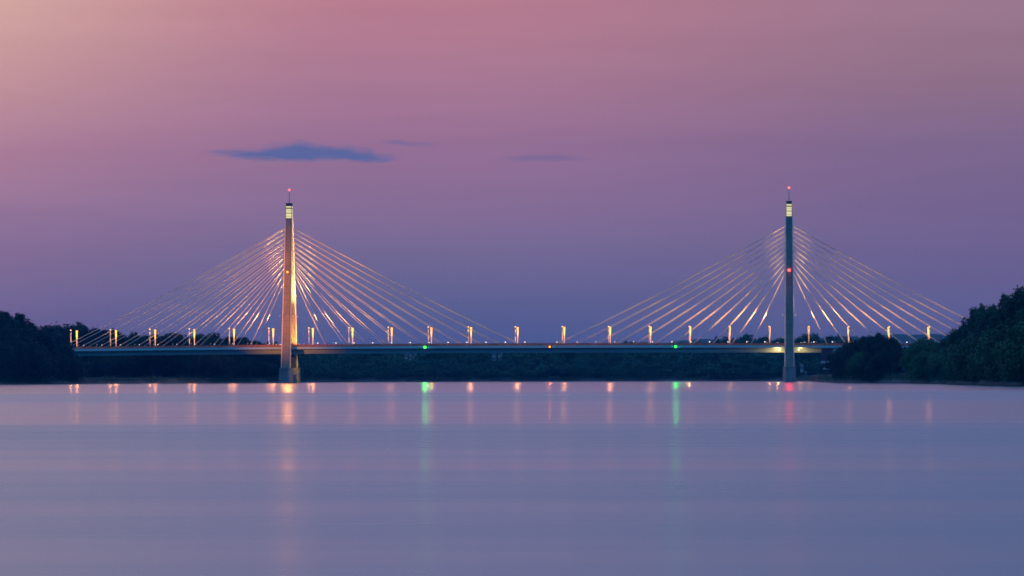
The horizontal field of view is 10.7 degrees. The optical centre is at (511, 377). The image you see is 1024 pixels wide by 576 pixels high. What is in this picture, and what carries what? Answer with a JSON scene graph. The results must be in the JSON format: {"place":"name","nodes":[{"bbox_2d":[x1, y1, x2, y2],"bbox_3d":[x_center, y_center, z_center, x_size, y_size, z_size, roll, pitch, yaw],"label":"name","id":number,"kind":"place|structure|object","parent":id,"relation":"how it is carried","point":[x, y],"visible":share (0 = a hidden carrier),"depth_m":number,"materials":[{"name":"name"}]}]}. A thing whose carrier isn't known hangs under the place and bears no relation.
{"place":"outdoors","nodes":[
{"label":"outdoors","id":0,"kind":"place"},
{"bbox_2d":[0,381,1023,575],"bbox_3d":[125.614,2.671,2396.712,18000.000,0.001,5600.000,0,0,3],"label":"river water","id":1,"kind":"structure","parent":0,"point":[684,478],"depth_m":161.74,"materials":[{"name":"blue liquid"}]},
{"bbox_2d":[0,374,1023,385],"bbox_3d":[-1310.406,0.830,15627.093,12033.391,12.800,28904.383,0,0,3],"label":"ground","id":2,"kind":"structure","parent":0,"point":[472,379],"depth_m":3685.64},
{"bbox_2d":[0,310,9,319],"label":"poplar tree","id":3,"kind":"object","parent":2,"relation":"on","point":[2,313],"visible":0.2,"depth_m":3042.62,"materials":[{"name":"green plant"}]},
{"bbox_2d":[0,314,25,365],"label":"broadleaf tree","id":4,"kind":"object","parent":2,"relation":"on","point":[17,327],"visible":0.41,"depth_m":3013.77,"materials":[{"name":"green plant"}]},
{"bbox_2d":[0,316,29,379],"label":"willow tree","id":5,"kind":"object","parent":2,"relation":"on","point":[8,335],"visible":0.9,"depth_m":2984.91,"materials":[{"name":"green plant"}]},
{"bbox_2d":[0,313,46,377],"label":"broadleaf tree","id":6,"kind":"object","parent":2,"relation":"on","point":[24,333],"visible":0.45,"depth_m":3017.88,"materials":[{"name":"green plant"}]},
{"bbox_2d":[13,312,35,379],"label":"poplar tree","id":7,"kind":"object","parent":2,"relation":"on","point":[20,317],"visible":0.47,"depth_m":3032.78,"materials":[{"name":"green plant"}]},
{"bbox_2d":[13,327,48,381],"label":"willow tree","id":8,"kind":"object","parent":2,"relation":"on","point":[37,356],"visible":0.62,"depth_m":3015.25,"materials":[{"name":"green plant"}]},
{"bbox_2d":[24,319,41,340],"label":"poplar tree","id":9,"kind":"object","parent":2,"relation":"on","point":[26,320],"visible":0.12,"depth_m":3056.78,"materials":[{"name":"green plant"}]},
{"bbox_2d":[31,325,60,372],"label":"broadleaf tree","id":10,"kind":"object","parent":2,"relation":"on","point":[48,341],"visible":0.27,"depth_m":3056.15,"materials":[{"name":"green plant"}]},
{"bbox_2d":[37,323,75,352],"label":"broadleaf tree","id":11,"kind":"object","parent":2,"relation":"on","point":[56,333],"visible":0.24,"depth_m":3099.86,"materials":[{"name":"green plant"}]},
{"bbox_2d":[53,350,87,380],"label":"willow tree","id":12,"kind":"object","parent":2,"relation":"on","point":[73,367],"visible":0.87,"depth_m":3096.97,"materials":[{"name":"green plant"}]},
{"bbox_2d":[49,321,92,346],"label":"broadleaf tree","id":13,"kind":"object","parent":2,"relation":"on","point":[82,331],"visible":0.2,"depth_m":3394.07,"materials":[{"name":"green plant"}]},
{"bbox_2d":[56,325,94,346],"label":"broadleaf tree","id":14,"kind":"object","parent":2,"relation":"on","point":[66,332],"visible":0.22,"depth_m":3393.43,"materials":[{"name":"green plant"}]},
{"bbox_2d":[65,324,100,346],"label":"broadleaf tree","id":15,"kind":"object","parent":2,"relation":"on","point":[84,327],"visible":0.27,"depth_m":3409.31,"materials":[{"name":"green plant"}]},
{"bbox_2d":[79,338,86,375],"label":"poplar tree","id":16,"kind":"object","parent":2,"relation":"on","point":[83,342],"visible":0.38,"depth_m":3390.18,"materials":[{"name":"green plant"}]},
{"bbox_2d":[78,340,106,377],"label":"willow tree","id":17,"kind":"object","parent":2,"relation":"on","point":[96,370],"visible":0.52,"depth_m":3378.17,"materials":[{"name":"green plant"}]},
{"bbox_2d":[86,326,100,339],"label":"broadleaf tree","id":18,"kind":"object","parent":2,"relation":"on","point":[92,330],"visible":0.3,"depth_m":3411.83,"materials":[{"name":"green plant"}]},
{"bbox_2d":[84,338,109,376],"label":"willow tree","id":19,"kind":"object","parent":2,"relation":"on","point":[90,343],"visible":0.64,"depth_m":3383.88,"materials":[{"name":"green plant"}]},
{"bbox_2d":[88,328,123,345],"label":"broadleaf tree","id":20,"kind":"object","parent":2,"relation":"on","point":[101,333],"visible":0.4,"depth_m":3400.80,"materials":[{"name":"green plant"}]},
{"bbox_2d":[99,356,122,377],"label":"willow tree","id":21,"kind":"object","parent":2,"relation":"on","point":[109,363],"visible":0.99,"depth_m":3365.09,"materials":[{"name":"green plant"}]},
{"bbox_2d":[97,331,131,377],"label":"broadleaf tree","id":22,"kind":"object","parent":2,"relation":"on","point":[106,340],"visible":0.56,"depth_m":3386.04,"materials":[{"name":"green plant"}]},
{"bbox_2d":[104,334,143,372],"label":"broadleaf tree","id":23,"kind":"object","parent":2,"relation":"on","point":[137,342],"visible":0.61,"depth_m":3378.05,"materials":[{"name":"green plant"}]},
{"bbox_2d":[113,355,143,377],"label":"willow tree","id":24,"kind":"object","parent":2,"relation":"on","point":[130,362],"visible":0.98,"depth_m":3365.77,"materials":[{"name":"green plant"}]},
{"bbox_2d":[129,331,144,377],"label":"poplar tree","id":25,"kind":"object","parent":2,"relation":"on","point":[133,373],"visible":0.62,"depth_m":3399.19,"materials":[{"name":"green plant"}]},
{"bbox_2d":[136,334,154,375],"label":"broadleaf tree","id":26,"kind":"object","parent":2,"relation":"on","point":[147,338],"visible":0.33,"depth_m":3398.75,"materials":[{"name":"green plant"}]},
{"bbox_2d":[136,338,165,376],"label":"broadleaf tree","id":27,"kind":"object","parent":2,"relation":"on","point":[145,358],"visible":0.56,"depth_m":3365.72,"materials":[{"name":"green plant"}]},
{"bbox_2d":[141,332,166,338],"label":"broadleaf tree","id":28,"kind":"object","parent":2,"relation":"on","point":[151,335],"visible":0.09,"depth_m":3420.96,"materials":[{"name":"green plant"}]},
{"bbox_2d":[148,332,178,375],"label":"broadleaf tree","id":29,"kind":"object","parent":2,"relation":"on","point":[169,343],"visible":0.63,"depth_m":3387.28,"materials":[{"name":"green plant"}]},
{"bbox_2d":[161,367,167,377],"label":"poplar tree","id":30,"kind":"object","parent":2,"relation":"on","point":[165,375],"visible":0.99,"depth_m":3390.55,"materials":[{"name":"green plant"}]},
{"bbox_2d":[166,331,179,377],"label":"poplar tree","id":31,"kind":"object","parent":2,"relation":"on","point":[169,334],"visible":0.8,"depth_m":3402.64,"materials":[{"name":"green plant"}]},
{"bbox_2d":[163,355,183,377],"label":"willow tree","id":32,"kind":"object","parent":2,"relation":"on","point":[171,366],"visible":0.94,"depth_m":3380.51,"materials":[{"name":"green plant"}]},
{"bbox_2d":[176,338,186,377],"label":"broadleaf tree","id":33,"kind":"object","parent":2,"relation":"on","point":[182,342],"visible":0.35,"depth_m":3399.35,"materials":[{"name":"green plant"}]},
{"bbox_2d":[176,332,193,340],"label":"broadleaf tree","id":34,"kind":"object","parent":2,"relation":"on","point":[184,335],"visible":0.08,"depth_m":3426.24,"materials":[{"name":"green plant"}]},
{"bbox_2d":[182,355,189,377],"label":"poplar tree","id":35,"kind":"object","parent":2,"relation":"on","point":[184,371],"visible":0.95,"depth_m":3365.18,"materials":[{"name":"green plant"}]},
{"bbox_2d":[177,333,203,344],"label":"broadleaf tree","id":36,"kind":"object","parent":2,"relation":"on","point":[185,339],"visible":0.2,"depth_m":3412.42,"materials":[{"name":"green plant"}]},
{"bbox_2d":[174,334,222,359],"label":"broadleaf tree","id":37,"kind":"object","parent":2,"relation":"on","point":[212,340],"visible":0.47,"depth_m":3378.06,"materials":[{"name":"green plant"}]},
{"bbox_2d":[180,339,223,377],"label":"willow tree","id":38,"kind":"object","parent":2,"relation":"on","point":[194,366],"visible":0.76,"depth_m":3357.91,"materials":[{"name":"green plant"}]},
{"bbox_2d":[203,333,230,345],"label":"broadleaf tree","id":39,"kind":"object","parent":2,"relation":"on","point":[214,336],"visible":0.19,"depth_m":3402.41,"materials":[{"name":"green plant"}]},
{"bbox_2d":[217,338,241,377],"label":"willow tree","id":40,"kind":"object","parent":2,"relation":"on","point":[231,356],"visible":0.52,"depth_m":3392.82,"materials":[{"name":"green plant"}]},
{"bbox_2d":[234,355,245,378],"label":"broadleaf tree","id":41,"kind":"object","parent":2,"relation":"on","point":[241,365],"visible":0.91,"depth_m":3407.65,"materials":[{"name":"green plant"}]},
{"bbox_2d":[223,338,259,377],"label":"broadleaf tree","id":42,"kind":"object","parent":2,"relation":"on","point":[248,356],"visible":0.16,"depth_m":3440.17,"materials":[{"name":"green plant"}]},
{"bbox_2d":[237,337,253,376],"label":"broadleaf tree","id":43,"kind":"object","parent":2,"relation":"on","point":[248,341],"visible":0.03,"depth_m":3502.42,"materials":[{"name":"green plant"}]},
{"bbox_2d":[250,342,277,377],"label":"willow tree","id":44,"kind":"object","parent":2,"relation":"on","point":[266,363],"visible":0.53,"depth_m":3488.73,"materials":[{"name":"green plant"}]},
{"bbox_2d":[264,354,279,377],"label":"broadleaf tree","id":45,"kind":"object","parent":2,"relation":"on","point":[277,360],"visible":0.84,"depth_m":3504.39,"materials":[{"name":"green plant"}]},
{"bbox_2d":[263,354,280,377],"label":"willow tree","id":46,"kind":"object","parent":2,"relation":"on","point":[269,375],"visible":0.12,"depth_m":3564.46,"materials":[{"name":"green plant"}]},
{"bbox_2d":[271,365,279,377],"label":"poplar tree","id":47,"kind":"object","parent":2,"relation":"on","point":[276,374],"visible":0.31,"depth_m":3558.24,"materials":[{"name":"green plant"}]},
{"bbox_2d":[45,187,964,382],"bbox_3d":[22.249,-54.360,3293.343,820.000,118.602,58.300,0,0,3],"label":"cable stayed bridge","id":48,"kind":"structure","parent":2,"relation":"on","point":[288,350],"depth_m":3286.34,"materials":[{"name":"paint"}]},
{"bbox_2d":[0,371,1023,383],"bbox_3d":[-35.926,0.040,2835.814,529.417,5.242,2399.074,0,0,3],"label":"undergrowth","id":49,"kind":"object","parent":2,"relation":"on","point":[940,378],"visible":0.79,"depth_m":3226.52,"materials":[{"name":"green plant"}]},
{"bbox_2d":[114,331,932,378],"bbox_3d":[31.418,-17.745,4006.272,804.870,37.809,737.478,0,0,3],"label":"wood","id":50,"kind":"object","parent":2,"relation":"on","point":[509,365],"visible":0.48,"depth_m":4014.18,"materials":[{"name":"green plant"}]},
{"bbox_2d":[800,363,803,373],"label":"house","id":51,"kind":"structure","parent":2,"relation":"on","point":[801,367],"depth_m":3909.60,"materials":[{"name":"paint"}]},
{"bbox_2d":[825,353,832,373],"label":"broadleaf tree","id":52,"kind":"object","parent":2,"relation":"on","point":[828,364],"visible":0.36,"depth_m":2832.14,"materials":[{"name":"green plant"}]},
{"bbox_2d":[830,347,842,366],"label":"broadleaf tree","id":53,"kind":"object","parent":2,"relation":"on","point":[832,356],"visible":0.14,"depth_m":2763.47,"materials":[{"name":"green plant"}]},
{"bbox_2d":[832,337,850,377],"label":"willow tree","id":54,"kind":"object","parent":2,"relation":"on","point":[839,359],"visible":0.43,"depth_m":2643.11,"materials":[{"name":"green plant"}]},
{"bbox_2d":[842,339,857,359],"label":"broadleaf tree","id":55,"kind":"object","parent":2,"relation":"on","point":[848,355],"visible":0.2,"depth_m":2629.78,"materials":[{"name":"green plant"}]},
{"bbox_2d":[841,351,867,380],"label":"willow tree","id":56,"kind":"object","parent":2,"relation":"on","point":[852,363],"visible":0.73,"depth_m":2527.37,"materials":[{"name":"green plant"}]},
{"bbox_2d":[848,336,867,356],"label":"broadleaf tree","id":57,"kind":"object","parent":2,"relation":"on","point":[856,347],"visible":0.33,"depth_m":2584.35,"materials":[{"name":"green plant"}]},
{"bbox_2d":[854,350,871,379],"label":"willow tree","id":58,"kind":"object","parent":2,"relation":"on","point":[864,364],"visible":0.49,"depth_m":2523.12,"materials":[{"name":"green plant"}]},
{"bbox_2d":[864,360,877,381],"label":"willow tree","id":59,"kind":"object","parent":2,"relation":"on","point":[868,376],"visible":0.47,"depth_m":2491.02,"materials":[{"name":"green plant"}]},
{"bbox_2d":[861,332,883,356],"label":"broadleaf tree","id":60,"kind":"object","parent":2,"relation":"on","point":[872,341],"visible":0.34,"depth_m":2530.26,"materials":[{"name":"green plant"}]},
{"bbox_2d":[873,336,900,370],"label":"broadleaf tree","id":61,"kind":"object","parent":2,"relation":"on","point":[891,345],"visible":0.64,"depth_m":2490.56,"materials":[{"name":"green plant"}]},
{"bbox_2d":[875,333,906,375],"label":"willow tree","id":62,"kind":"object","parent":2,"relation":"on","point":[899,370],"visible":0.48,"depth_m":2497.45,"materials":[{"name":"green plant"}]},
{"bbox_2d":[905,354,919,378],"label":"willow tree","id":63,"kind":"object","parent":2,"relation":"on","point":[909,370],"visible":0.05,"depth_m":2339.66,"materials":[{"name":"green plant"}]},
{"bbox_2d":[898,339,932,374],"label":"willow tree","id":64,"kind":"object","parent":2,"relation":"on","point":[914,347],"visible":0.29,"depth_m":2348.70,"materials":[{"name":"green plant"}]},
{"bbox_2d":[904,337,937,363],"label":"willow tree","id":65,"kind":"object","parent":2,"relation":"on","point":[936,344],"visible":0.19,"depth_m":2357.85,"materials":[{"name":"green plant"}]},
{"bbox_2d":[910,350,937,381],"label":"willow tree","id":66,"kind":"object","parent":2,"relation":"on","point":[918,369],"visible":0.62,"depth_m":2277.00,"materials":[{"name":"green plant"}]},
{"bbox_2d":[939,333,949,348],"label":"broadleaf tree","id":67,"kind":"object","parent":2,"relation":"on","point":[944,341],"visible":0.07,"depth_m":2245.62,"materials":[{"name":"green plant"}]},
{"bbox_2d":[941,327,959,363],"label":"broadleaf tree","id":68,"kind":"object","parent":2,"relation":"on","point":[944,350],"visible":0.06,"depth_m":2170.85,"materials":[{"name":"green plant"}]},
{"bbox_2d":[945,318,968,351],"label":"broadleaf tree","id":69,"kind":"object","parent":2,"relation":"on","point":[957,336],"visible":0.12,"depth_m":2143.66,"materials":[{"name":"green plant"}]},
{"bbox_2d":[967,305,976,329],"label":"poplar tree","id":70,"kind":"object","parent":2,"relation":"on","point":[971,309],"visible":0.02,"depth_m":2069.78,"materials":[{"name":"green plant"}]},
{"bbox_2d":[961,303,983,339],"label":"broadleaf tree","id":71,"kind":"object","parent":2,"relation":"on","point":[973,316],"visible":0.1,"depth_m":1986.19,"materials":[{"name":"green plant"}]},
{"bbox_2d":[970,304,995,355],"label":"broadleaf tree","id":72,"kind":"object","parent":2,"relation":"on","point":[980,327],"visible":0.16,"depth_m":1909.22,"materials":[{"name":"green plant"}]},
{"bbox_2d":[980,297,1013,340],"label":"broadleaf tree","id":73,"kind":"object","parent":2,"relation":"on","point":[1002,315],"visible":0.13,"depth_m":1835.58,"materials":[{"name":"green plant"}]},
{"bbox_2d":[996,291,1008,315],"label":"poplar tree","id":74,"kind":"object","parent":2,"relation":"on","point":[1002,296],"visible":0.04,"depth_m":1884.44,"materials":[{"name":"green plant"}]},
{"bbox_2d":[992,286,1023,341],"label":"broadleaf tree","id":75,"kind":"object","parent":2,"relation":"on","point":[1017,300],"visible":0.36,"depth_m":1769.17,"materials":[{"name":"green plant"}]},
{"bbox_2d":[1005,285,1023,324],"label":"poplar tree","id":76,"kind":"object","parent":2,"relation":"on","point":[1014,304],"visible":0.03,"depth_m":1793.53,"materials":[{"name":"green plant"}]},
{"bbox_2d":[0,0,1023,353],"label":"sky","id":77,"kind":"structure","parent":0,"point":[537,167],"materials":[{"name":"purple"}]},
{"bbox_2d":[672,334,948,342],"bbox_3d":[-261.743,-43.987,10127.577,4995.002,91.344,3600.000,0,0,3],"label":"hills","id":78,"kind":"structure","parent":0,"point":[903,338],"depth_m":10430.17,"materials":[{"name":"plant"}]}
]}

